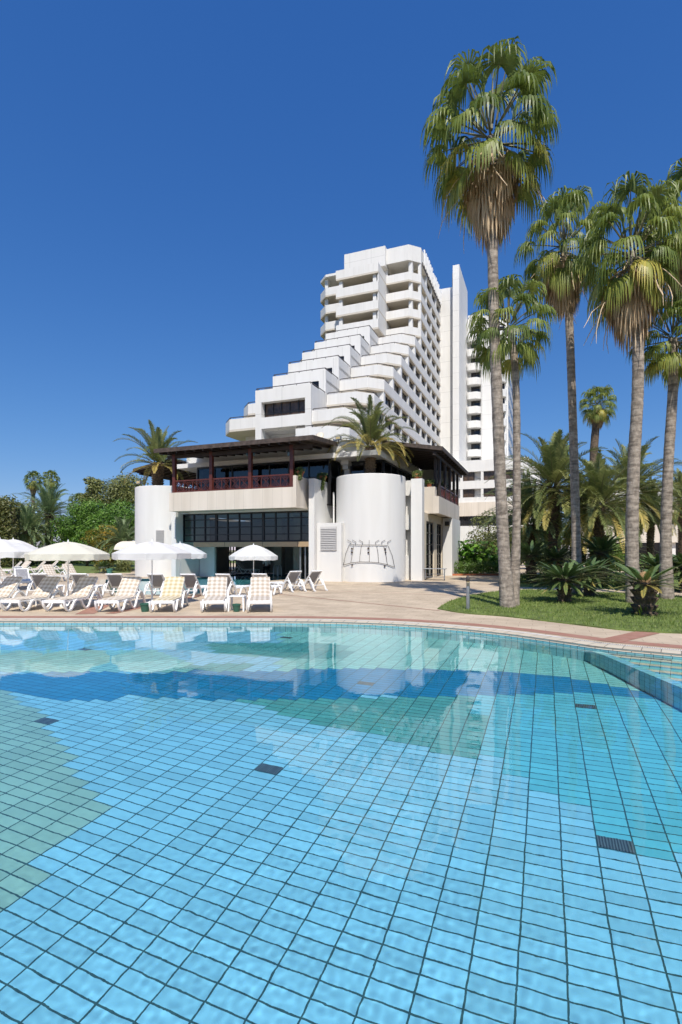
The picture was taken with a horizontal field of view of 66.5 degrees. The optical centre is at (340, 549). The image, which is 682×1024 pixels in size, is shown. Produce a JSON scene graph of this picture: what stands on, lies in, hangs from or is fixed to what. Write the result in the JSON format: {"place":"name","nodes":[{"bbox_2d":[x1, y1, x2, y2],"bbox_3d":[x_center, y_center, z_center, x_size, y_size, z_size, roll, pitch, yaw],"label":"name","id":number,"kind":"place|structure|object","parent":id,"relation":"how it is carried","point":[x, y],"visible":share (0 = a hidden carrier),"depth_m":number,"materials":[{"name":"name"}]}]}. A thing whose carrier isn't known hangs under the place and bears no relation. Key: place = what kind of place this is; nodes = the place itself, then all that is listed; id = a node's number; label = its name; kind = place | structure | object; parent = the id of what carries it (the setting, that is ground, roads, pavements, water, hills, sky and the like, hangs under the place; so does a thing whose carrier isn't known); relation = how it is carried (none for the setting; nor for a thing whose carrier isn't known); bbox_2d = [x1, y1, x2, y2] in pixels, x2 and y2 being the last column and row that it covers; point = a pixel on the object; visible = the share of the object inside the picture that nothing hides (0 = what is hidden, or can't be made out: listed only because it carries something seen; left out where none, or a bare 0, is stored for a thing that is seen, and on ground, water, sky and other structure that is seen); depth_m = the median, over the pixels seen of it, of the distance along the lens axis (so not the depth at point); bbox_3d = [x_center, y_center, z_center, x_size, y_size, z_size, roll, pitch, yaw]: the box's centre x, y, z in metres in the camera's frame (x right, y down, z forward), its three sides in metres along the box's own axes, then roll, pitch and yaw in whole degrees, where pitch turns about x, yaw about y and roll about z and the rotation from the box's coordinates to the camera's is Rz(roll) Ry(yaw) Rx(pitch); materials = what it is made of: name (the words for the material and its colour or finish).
{"place":"outdoors","nodes":[
{"label":"outdoors","id":0,"kind":"place"},
{"bbox_2d":[1,561,235,572],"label":"lawn","id":1,"kind":"structure","parent":0,"point":[81,568],"depth_m":49.02,"materials":[{"name":"green plant"}]},
{"bbox_2d":[0,496,20,567],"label":"ivy wall","id":2,"kind":"structure","parent":1,"relation":"on","point":[10,523],"depth_m":51.82,"materials":[{"name":"green plant"}]},
{"bbox_2d":[0,494,51,546],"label":"garden tree","id":3,"kind":"object","parent":1,"relation":"on","point":[12,498],"visible":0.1,"depth_m":62.19,"materials":[{"name":"green plant"}]},
{"bbox_2d":[20,504,58,566],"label":"date palm","id":4,"kind":"object","parent":1,"relation":"on","point":[28,534],"visible":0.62,"depth_m":54.66,"materials":[{"name":"green plant"}]},
{"bbox_2d":[16,479,81,563],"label":"date palm","id":5,"kind":"object","parent":1,"relation":"on","point":[49,498],"visible":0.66,"depth_m":57.34,"materials":[{"name":"green plant"}]},
{"bbox_2d":[34,518,78,562],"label":"garden tree","id":6,"kind":"object","parent":1,"relation":"on","point":[58,540],"visible":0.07,"depth_m":70.26,"materials":[{"name":"green plant"}]},
{"bbox_2d":[49,497,107,565],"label":"garden tree","id":7,"kind":"object","parent":1,"relation":"on","point":[73,529],"visible":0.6,"depth_m":54.89,"materials":[{"name":"green plant"}]},
{"bbox_2d":[76,476,105,505],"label":"garden tree","id":8,"kind":"object","parent":1,"relation":"on","point":[90,481],"visible":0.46,"depth_m":77.31,"materials":[{"name":"green plant"}]},
{"bbox_2d":[80,525,120,568],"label":"garden tree","id":9,"kind":"object","parent":1,"relation":"on","point":[88,536],"visible":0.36,"depth_m":45.30,"materials":[{"name":"green plant"}]},
{"bbox_2d":[91,561,113,572],"bbox_3d":[-18.196,1.303,39.797,1.721,0.986,1.721,0,0,-17],"label":"bush","id":10,"kind":"object","parent":1,"relation":"on","point":[103,567],"visible":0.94,"depth_m":39.59,"materials":[{"name":"green plant"}]},
{"bbox_2d":[80,499,134,565],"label":"garden tree","id":11,"kind":"object","parent":1,"relation":"on","point":[111,512],"visible":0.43,"depth_m":52.79,"materials":[{"name":"green plant"}]},
{"bbox_2d":[89,516,134,568],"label":"date palm","id":12,"kind":"object","parent":1,"relation":"on","point":[122,534],"visible":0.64,"depth_m":43.48,"materials":[{"name":"green plant"}]},
{"bbox_2d":[83,471,148,540],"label":"garden tree","id":13,"kind":"object","parent":1,"relation":"on","point":[120,489],"visible":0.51,"depth_m":76.83,"materials":[{"name":"green plant"}]},
{"bbox_2d":[114,560,132,571],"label":"bush","id":14,"kind":"object","parent":1,"relation":"on","point":[123,565],"visible":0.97,"depth_m":41.78,"materials":[{"name":"green plant"}]},
{"bbox_2d":[106,574,307,593],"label":"second pool water","id":15,"kind":"structure","parent":0,"point":[244,579],"depth_m":30.76,"materials":[{"name":"blue liquid"}]},
{"bbox_2d":[0,624,681,1023],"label":"pool water","id":16,"kind":"structure","parent":0,"point":[274,824],"depth_m":3.50,"materials":[{"name":"blue liquid"}]},
{"bbox_2d":[0,561,681,650],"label":"pool deck","id":17,"kind":"structure","parent":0,"point":[420,595],"depth_m":16.48,"materials":[{"name":"beige stone"}]},
{"bbox_2d":[0,576,29,608],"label":"sun lounger","id":18,"kind":"object","parent":17,"relation":"on","point":[9,585],"visible":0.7,"depth_m":16.25,"materials":[{"name":"white plastic"}]},
{"bbox_2d":[0,538,40,605],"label":"parasol","id":19,"kind":"object","parent":17,"relation":"on","point":[10,549],"visible":0.81,"depth_m":16.10,"materials":[{"name":"white fabric"}]},
{"bbox_2d":[14,568,35,587],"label":"sun lounger","id":20,"kind":"object","parent":17,"relation":"on","point":[27,579],"visible":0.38,"depth_m":25.05,"materials":[{"name":"white plastic"}]},
{"bbox_2d":[0,576,66,610],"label":"sun lounger","id":21,"kind":"object","parent":17,"relation":"on","point":[46,587],"visible":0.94,"depth_m":16.04,"materials":[{"name":"white plastic"}]},
{"bbox_2d":[26,573,64,595],"bbox_3d":[-11.616,1.351,20.445,0.715,0.893,2.018,0,0,-8],"label":"sun lounger","id":22,"kind":"object","parent":17,"relation":"on","point":[37,578],"visible":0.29,"depth_m":19.90,"materials":[{"name":"white plastic"}]},
{"bbox_2d":[41,564,66,580],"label":"sun lounger","id":23,"kind":"object","parent":17,"relation":"on","point":[49,569],"visible":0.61,"depth_m":29.88,"materials":[{"name":"white plastic"}]},
{"bbox_2d":[24,540,109,606],"bbox_3d":[-8.642,0.739,16.450,2.268,2.123,2.297,0,0,5],"label":"parasol","id":24,"kind":"object","parent":17,"relation":"on","point":[67,551],"visible":0.91,"depth_m":15.81,"materials":[{"name":"white fabric"}]},
{"bbox_2d":[42,576,105,611],"bbox_3d":[-8.116,1.324,15.905,0.715,0.948,2.018,0,0,8],"label":"sun lounger","id":25,"kind":"object","parent":17,"relation":"on","point":[83,588],"visible":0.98,"depth_m":16.05,"materials":[{"name":"white plastic"}]},
{"bbox_2d":[60,564,88,578],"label":"sun lounger","id":26,"kind":"object","parent":17,"relation":"on","point":[71,569],"visible":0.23,"depth_m":31.30,"materials":[{"name":"white plastic"}]},
{"bbox_2d":[66,573,103,595],"bbox_3d":[-10.083,1.351,20.538,0.715,0.893,2.018,0,0,-4],"label":"sun lounger","id":27,"kind":"object","parent":17,"relation":"on","point":[75,577],"visible":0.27,"depth_m":19.97,"materials":[{"name":"white plastic"}]},
{"bbox_2d":[94,577,145,611],"bbox_3d":[-6.646,1.324,15.814,0.715,0.948,2.018,0,0,2],"label":"sun lounger","id":28,"kind":"object","parent":17,"relation":"on","point":[128,587],"visible":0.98,"depth_m":15.97,"materials":[{"name":"white plastic"}]},
{"bbox_2d":[102,574,137,595],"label":"sun lounger","id":29,"kind":"object","parent":17,"relation":"on","point":[114,580],"visible":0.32,"depth_m":19.94,"materials":[{"name":"white plastic"}]},
{"bbox_2d":[144,574,164,596],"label":"sun lounger","id":30,"kind":"object","parent":17,"relation":"on","point":[158,580],"visible":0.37,"depth_m":19.86,"materials":[{"name":"white plastic"}]},
{"bbox_2d":[149,577,188,611],"bbox_3d":[-5.184,1.324,15.761,0.715,0.948,2.018,0,0,-5],"label":"sun lounger","id":31,"kind":"object","parent":17,"relation":"on","point":[172,591],"visible":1,"depth_m":15.95,"materials":[{"name":"beige fabric"}]},
{"bbox_2d":[172,542,206,589],"bbox_3d":[-7.002,0.718,22.596,2.182,2.163,2.198,0,0,-7],"label":"parasol","id":32,"kind":"object","parent":17,"relation":"on","point":[196,553],"visible":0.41,"depth_m":22.21,"materials":[{"name":"white fabric"}]},
{"bbox_2d":[180,574,206,597],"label":"sun lounger","id":33,"kind":"object","parent":17,"relation":"on","point":[192,582],"visible":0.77,"depth_m":19.85,"materials":[{"name":"white plastic"}]},
{"bbox_2d":[99,573,306,594],"bbox_3d":[-8.418,1.796,30.676,11.935,0.001,19.058,0,0,20],"label":"second pool coping","id":34,"kind":"object","parent":17,"relation":"on","point":[102,581],"visible":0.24,"depth_m":27.64,"materials":[{"name":"stone"}]},
{"bbox_2d":[200,577,228,611],"bbox_3d":[-3.791,1.324,15.752,0.715,0.948,2.018,0,0,-9],"label":"sun lounger","id":35,"kind":"object","parent":17,"relation":"on","point":[216,592],"visible":0.97,"depth_m":15.95,"materials":[{"name":"white fabric"}]},
{"bbox_2d":[215,574,249,594],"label":"sun lounger","id":36,"kind":"object","parent":17,"relation":"on","point":[231,585],"visible":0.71,"depth_m":19.94,"materials":[{"name":"white plastic"}]},
{"bbox_2d":[228,595,246,611],"bbox_3d":[-3.054,1.572,15.344,0.485,0.452,0.485,0,0,0],"label":"side table","id":37,"kind":"object","parent":17,"relation":"on","point":[232,596],"visible":0.99,"depth_m":15.21,"materials":[{"name":"white plastic"}]},
{"bbox_2d":[231,561,259,573],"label":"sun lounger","id":38,"kind":"object","parent":17,"relation":"on","point":[240,565],"visible":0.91,"depth_m":38.55,"materials":[{"name":"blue plastic"}]},
{"bbox_2d":[229,543,277,584],"bbox_3d":[-4.318,0.741,25.693,2.245,2.117,2.248,0,0,13],"label":"parasol","id":39,"kind":"object","parent":17,"relation":"on","point":[253,552],"visible":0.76,"depth_m":25.01,"materials":[{"name":"white fabric"}]},
{"bbox_2d":[247,577,271,611],"bbox_3d":[-2.454,1.324,15.755,0.715,0.948,2.018,0,0,-8],"label":"sun lounger","id":40,"kind":"object","parent":17,"relation":"on","point":[260,592],"visible":1,"depth_m":15.97,"materials":[{"name":"white plastic"}]},
{"bbox_2d":[247,573,282,596],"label":"sun lounger","id":41,"kind":"object","parent":17,"relation":"on","point":[265,575],"visible":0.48,"depth_m":20.19,"materials":[{"name":"white plastic"}]},
{"bbox_2d":[270,571,306,591],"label":"sun lounger","id":42,"kind":"object","parent":17,"relation":"on","point":[292,577],"visible":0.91,"depth_m":22.50,"materials":[{"name":"white plastic"}]},
{"bbox_2d":[133,435,467,581],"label":"poolside pavilion","id":43,"kind":"structure","parent":17,"relation":"on","point":[234,495],"depth_m":31.23,"materials":[{"name":"white paint"}]},
{"bbox_2d":[114,541,134,549],"bbox_3d":[-14.341,-0.300,35.681,2.250,0.600,1.020,0,0,21],"label":"parasol","id":44,"kind":"object","parent":43,"relation":"attached to","point":[121,545],"visible":0.47,"depth_m":35.56,"materials":[{"name":"white fabric"}]},
{"bbox_2d":[114,419,197,485],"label":"date palm","id":45,"kind":"object","parent":43,"relation":"on","point":[157,440],"visible":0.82,"depth_m":36.17,"materials":[{"name":"green plant"}]},
{"bbox_2d":[294,467,304,480],"bbox_3d":[-2.365,-4.253,29.134,0.750,0.862,0.786,0,0,21],"label":"flower pot","id":46,"kind":"object","parent":43,"relation":"on","point":[299,472],"visible":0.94,"depth_m":28.93,"materials":[{"name":"ceramic"}]},
{"bbox_2d":[316,471,327,490],"bbox_3d":[-1.151,-4.018,30.648,0.772,1.211,0.878,0,0,22],"label":"flower pot","id":47,"kind":"object","parent":43,"relation":"on","point":[322,476],"visible":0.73,"depth_m":30.49,"materials":[{"name":"ceramic"}]},
{"bbox_2d":[343,540,394,566],"bbox_3d":[1.536,0.215,29.036,2.912,1.553,0.636,0,0,7],"label":"wall ornament","id":48,"kind":"object","parent":43,"relation":"attached to","point":[369,553],"depth_m":28.88,"materials":[{"name":"metal"}]},
{"bbox_2d":[322,395,417,472],"bbox_3d":[1.907,-6.359,30.819,5.480,5.019,5.563,0,0,-32],"label":"date palm","id":49,"kind":"object","parent":43,"relation":"on","point":[369,429],"visible":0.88,"depth_m":30.37,"materials":[{"name":"green plant"}]},
{"bbox_2d":[426,521,432,577],"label":"side door","id":50,"kind":"structure","parent":43,"relation":"in","point":[429,526],"depth_m":32.99,"materials":[{"name":"black"}]},
{"bbox_2d":[437,524,440,575],"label":"side door","id":51,"kind":"structure","parent":43,"relation":"in","point":[438,525],"depth_m":35.76,"materials":[{"name":"black"}]},
{"bbox_2d":[288,570,327,591],"bbox_3d":[-1.505,1.351,23.183,0.715,0.893,2.018,0,0,-42],"label":"sun lounger","id":52,"kind":"object","parent":17,"relation":"on","point":[312,578],"visible":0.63,"depth_m":22.85,"materials":[{"name":"white plastic"}]},
{"bbox_2d":[0,619,681,656],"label":"pool coping","id":53,"kind":"object","parent":17,"relation":"on","point":[587,644],"visible":1,"depth_m":12.69,"materials":[{"name":"stone"}]},
{"bbox_2d":[0,616,681,647],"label":"red paver border","id":54,"kind":"object","parent":17,"relation":"on","point":[576,636],"visible":1,"depth_m":13.57,"materials":[{"name":"ceramic"}]},
{"bbox_2d":[76,584,657,642],"bbox_3d":[-3.841,1.794,20.888,26.600,0.004,14.498,0,0,19],"label":"red paver inlay","id":55,"kind":"object","parent":17,"relation":"on","point":[616,639],"visible":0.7,"depth_m":11.25,"materials":[{"name":"ceramic"}]},
{"bbox_2d":[112,539,190,604],"bbox_3d":[-6.181,0.730,17.004,2.300,2.140,2.319,0,0,11],"label":"parasol","id":56,"kind":"object","parent":55,"relation":"on","point":[151,550],"visible":0.89,"depth_m":16.25,"materials":[{"name":"white fabric"}]},
{"bbox_2d":[458,540,481,573],"bbox_3d":[9.220,0.547,39.123,2.618,2.607,2.787,0,0,0],"label":"leafy shrub","id":57,"kind":"object","parent":17,"relation":"on","point":[464,551],"visible":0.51,"depth_m":38.60,"materials":[{"name":"green plant"}]},
{"bbox_2d":[452,574,498,575],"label":"flowerbed curb","id":58,"kind":"structure","parent":17,"relation":"on","point":[475,574],"depth_m":36.10,"materials":[{"name":"ceramic"}]},
{"bbox_2d":[464,539,496,573],"bbox_3d":[10.249,0.532,39.255,2.916,2.635,2.719,0,0,0],"label":"leafy shrub","id":59,"kind":"object","parent":17,"relation":"on","point":[472,548],"visible":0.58,"depth_m":38.62,"materials":[{"name":"green plant"}]},
{"bbox_2d":[463,510,510,555],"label":"round bush","id":60,"kind":"object","parent":17,"relation":"on","point":[487,534],"visible":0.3,"depth_m":43.81,"materials":[{"name":"green plant"}]},
{"bbox_2d":[476,546,498,573],"bbox_3d":[11.770,0.723,39.056,2.750,2.254,3.012,0,0,-42],"label":"leafy shrub","id":61,"kind":"object","parent":17,"relation":"on","point":[494,558],"visible":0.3,"depth_m":38.75,"materials":[{"name":"green plant"}]},
{"bbox_2d":[319,619,681,650],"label":"overflow gutter","id":62,"kind":"object","parent":17,"relation":"on","point":[505,630],"visible":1,"depth_m":11.53,"materials":[{"name":"white"}]},
{"bbox_2d":[437,608,681,633],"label":"lawn edge","id":63,"kind":"object","parent":17,"relation":"on","point":[564,623],"visible":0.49,"depth_m":12.59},
{"bbox_2d":[588,542,624,570],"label":"dark shrub","id":64,"kind":"object","parent":17,"relation":"on","point":[622,554],"visible":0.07,"depth_m":44.02,"materials":[{"name":"green plant"}]},
{"bbox_2d":[0,0,681,579],"label":"sky","id":65,"kind":"structure","parent":0,"point":[181,181],"materials":[{"name":"blue"}]},
{"bbox_2d":[226,244,467,469],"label":"stepped hotel","id":66,"kind":"structure","parent":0,"point":[393,330],"depth_m":79.18,"materials":[{"name":"white paint"}]},
{"bbox_2d":[439,590,681,631],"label":"lawn","id":67,"kind":"structure","parent":0,"point":[596,622],"depth_m":14.89,"materials":[{"name":"green plant"}]},
{"bbox_2d":[466,575,469,608],"bbox_3d":[3.779,1.278,15.471,0.132,1.045,0.129,0,0,0],"label":"bollard lamp","id":68,"kind":"object","parent":67,"relation":"on","point":[467,591],"visible":0.95,"depth_m":15.43,"materials":[{"name":"metal"}]},
{"bbox_2d":[420,36,561,607],"bbox_3d":[4.605,-6.633,16.224,4.138,17.106,4.119,0,0,12],"label":"fan palm","id":69,"kind":"object","parent":67,"relation":"on","point":[485,188],"visible":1,"depth_m":15.78,"materials":[{"name":"green plant"}]},
{"bbox_2d":[465,274,558,605],"bbox_3d":[5.276,-3.318,16.612,2.729,10.467,2.800,0,0,0],"label":"fan palm","id":70,"kind":"object","parent":67,"relation":"on","point":[513,364],"visible":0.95,"depth_m":16.39,"materials":[{"name":"green plant"}]},
{"bbox_2d":[513,185,608,593],"bbox_3d":[8.909,-6.239,20.991,3.496,16.302,3.410,0,0,44],"label":"fan palm","id":71,"kind":"object","parent":67,"relation":"on","point":[562,296],"visible":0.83,"depth_m":20.77,"materials":[{"name":"green plant"}]},
{"bbox_2d":[523,560,609,601],"bbox_3d":[7.539,1.129,17.708,2.823,1.542,2.876,0,0,0],"label":"cycad","id":72,"kind":"object","parent":67,"relation":"on","point":[566,576],"visible":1,"depth_m":17.45,"materials":[{"name":"green plant"}]},
{"bbox_2d":[548,557,622,595],"bbox_3d":[9.580,1.093,19.899,2.962,1.614,2.968,0,0,-40],"label":"cycad","id":73,"kind":"object","parent":67,"relation":"on","point":[587,591],"visible":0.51,"depth_m":19.62,"materials":[{"name":"green plant"}]},
{"bbox_2d":[569,170,681,602],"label":"fan palm","id":74,"kind":"object","parent":67,"relation":"on","point":[629,300],"visible":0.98,"depth_m":17.01,"materials":[{"name":"green plant"}]},
{"bbox_2d":[592,562,681,615],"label":"cycad","id":75,"kind":"object","parent":67,"relation":"on","point":[644,592],"visible":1,"depth_m":13.96,"materials":[{"name":"green plant"}]},
{"bbox_2d":[625,291,681,599],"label":"fan palm","id":76,"kind":"object","parent":67,"relation":"on","point":[670,365],"visible":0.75,"depth_m":18.59,"materials":[{"name":"green plant"}]},
{"bbox_2d":[633,157,681,296],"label":"fan palm","id":77,"kind":"object","parent":67,"relation":"on","point":[676,177],"visible":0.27,"depth_m":17.91,"materials":[{"name":"green plant"}]},
{"bbox_2d":[520,574,679,590],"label":"back lawn","id":78,"kind":"structure","parent":0,"point":[531,585],"depth_m":25.72,"materials":[{"name":"green plant"}]},
{"bbox_2d":[454,560,498,573],"bbox_3d":[9.732,1.282,36.990,3.936,1.138,1.251,0,0,0],"label":"clipped hedge","id":79,"kind":"object","parent":78,"relation":"on","point":[458,569],"visible":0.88,"depth_m":36.82,"materials":[{"name":"green plant"}]},
{"bbox_2d":[468,471,570,571],"bbox_3d":[11.856,-1.646,33.015,7.430,7.091,7.635,0,0,0],"label":"date palm","id":80,"kind":"object","parent":78,"relation":"on","point":[530,534],"visible":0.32,"depth_m":32.34,"materials":[{"name":"green plant"}]},
{"bbox_2d":[510,540,558,582],"bbox_3d":[10.014,0.683,27.580,3.227,2.434,3.227,0,0,-26],"label":"cycad","id":81,"kind":"object","parent":78,"relation":"on","point":[527,552],"visible":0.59,"depth_m":27.26,"materials":[{"name":"green plant"}]},
{"bbox_2d":[486,428,620,575],"bbox_3d":[12.702,-2.684,30.910,7.880,9.167,7.601,0,0,0],"label":"date palm","id":82,"kind":"object","parent":78,"relation":"on","point":[554,457],"visible":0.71,"depth_m":30.25,"materials":[{"name":"green plant"}]},
{"bbox_2d":[524,545,585,584],"bbox_3d":[10.767,0.830,25.976,3.156,2.140,3.100,0,0,0],"label":"cycad","id":83,"kind":"object","parent":78,"relation":"on","point":[554,555],"visible":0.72,"depth_m":25.69,"materials":[{"name":"green plant"}]},
{"bbox_2d":[540,474,614,555],"bbox_3d":[15.825,-1.712,35.031,6.602,7.223,6.338,0,0,0],"label":"date palm","id":84,"kind":"object","parent":78,"relation":"on","point":[567,543],"visible":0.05,"depth_m":34.23,"materials":[{"name":"green plant"}]},
{"bbox_2d":[532,449,660,562],"bbox_3d":[14.215,-1.880,28.974,6.918,7.559,6.272,0,0,0],"label":"date palm","id":85,"kind":"object","parent":78,"relation":"on","point":[597,479],"visible":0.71,"depth_m":28.34,"materials":[{"name":"green plant"}]},
{"bbox_2d":[561,534,648,586],"bbox_3d":[12.644,0.536,25.199,3.765,2.727,3.765,0,0,-45],"label":"cycad","id":86,"kind":"object","parent":78,"relation":"on","point":[604,544],"visible":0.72,"depth_m":24.87,"materials":[{"name":"green plant"}]},
{"bbox_2d":[583,555,655,577],"bbox_3d":[17.539,1.081,30.994,6.515,1.540,1.478,0,0,0],"label":"bush","id":87,"kind":"object","parent":78,"relation":"on","point":[611,567],"visible":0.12,"depth_m":30.86,"materials":[{"name":"green plant"}]},
{"bbox_2d":[582,436,681,534],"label":"date palm","id":88,"kind":"object","parent":78,"relation":"on","point":[645,467],"visible":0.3,"depth_m":33.11,"materials":[{"name":"green plant"}]},
{"bbox_2d":[614,476,681,569],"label":"date palm","id":89,"kind":"object","parent":78,"relation":"on","point":[650,536],"visible":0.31,"depth_m":35.77,"materials":[{"name":"green plant"}]},
{"bbox_2d":[619,552,681,589],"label":"cycad","id":90,"kind":"object","parent":78,"relation":"on","point":[650,559],"visible":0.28,"depth_m":22.51,"materials":[{"name":"green plant"}]},
{"bbox_2d":[641,551,681,591],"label":"cycad","id":91,"kind":"object","parent":78,"relation":"on","point":[679,569],"visible":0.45,"depth_m":22.00,"materials":[{"name":"green plant"}]},
{"bbox_2d":[655,468,681,553],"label":"date palm","id":92,"kind":"object","parent":78,"relation":"on","point":[678,482],"visible":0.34,"depth_m":43.80,"materials":[{"name":"green plant"}]},
{"bbox_2d":[580,489,677,564],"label":"garden building","id":93,"kind":"structure","parent":0,"point":[657,543],"depth_m":58.07,"materials":[{"name":"white paint"}]},
{"label":"pool floor","id":94,"kind":"structure","parent":0,"visible":0},
{"bbox_2d":[9,623,584,647],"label":"pool wall","id":95,"kind":"structure","parent":94,"relation":"on","point":[313,624],"depth_m":12.94,"materials":[{"name":"teal tile"}]},
{"bbox_2d":[0,622,591,648],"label":"pool wall tiles","id":96,"kind":"object","parent":95,"relation":"attached to","point":[318,624],"visible":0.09,"depth_m":12.92,"materials":[{"name":"blue tile"}]},
{"label":"ground","id":97,"kind":"structure","parent":0,"visible":0},
{"bbox_2d":[23,471,43,544],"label":"fan palm","id":98,"kind":"object","parent":97,"relation":"on","point":[31,488],"visible":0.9,"depth_m":91.62,"materials":[{"name":"green plant"}]},
{"bbox_2d":[40,470,60,540],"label":"fan palm","id":99,"kind":"object","parent":97,"relation":"on","point":[52,482],"visible":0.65,"depth_m":94.62,"materials":[{"name":"green plant"}]},
{"bbox_2d":[467,314,512,460],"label":"hotel tower","id":100,"kind":"structure","parent":97,"relation":"on","point":[479,428],"depth_m":101.88,"materials":[{"name":"white paint"}]},
{"bbox_2d":[451,457,540,557],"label":"hotel wing","id":101,"kind":"structure","parent":97,"relation":"on","point":[474,485],"depth_m":90.95,"materials":[{"name":"white paint"}]},
{"bbox_2d":[463,472,474,480],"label":"window","id":102,"kind":"structure","parent":101,"relation":"in","point":[471,475],"depth_m":91.92,"materials":[{"name":"grey glass"}]},
{"bbox_2d":[463,489,474,497],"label":"window","id":103,"kind":"structure","parent":101,"relation":"in","point":[468,492],"depth_m":91.95,"materials":[{"name":"grey glass"}]},
{"bbox_2d":[578,384,617,558],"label":"fan palm","id":104,"kind":"object","parent":97,"relation":"on","point":[597,416],"visible":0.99,"depth_m":45.64,"materials":[{"name":"green plant"}]},
{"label":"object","id":105,"kind":"structure","parent":0,"visible":0},
{"bbox_2d":[592,646,681,658],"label":"pool edge","id":106,"kind":"object","parent":105,"relation":"attached to","point":[637,653],"visible":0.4,"depth_m":9.27,"materials":[{"name":"beige stone"}]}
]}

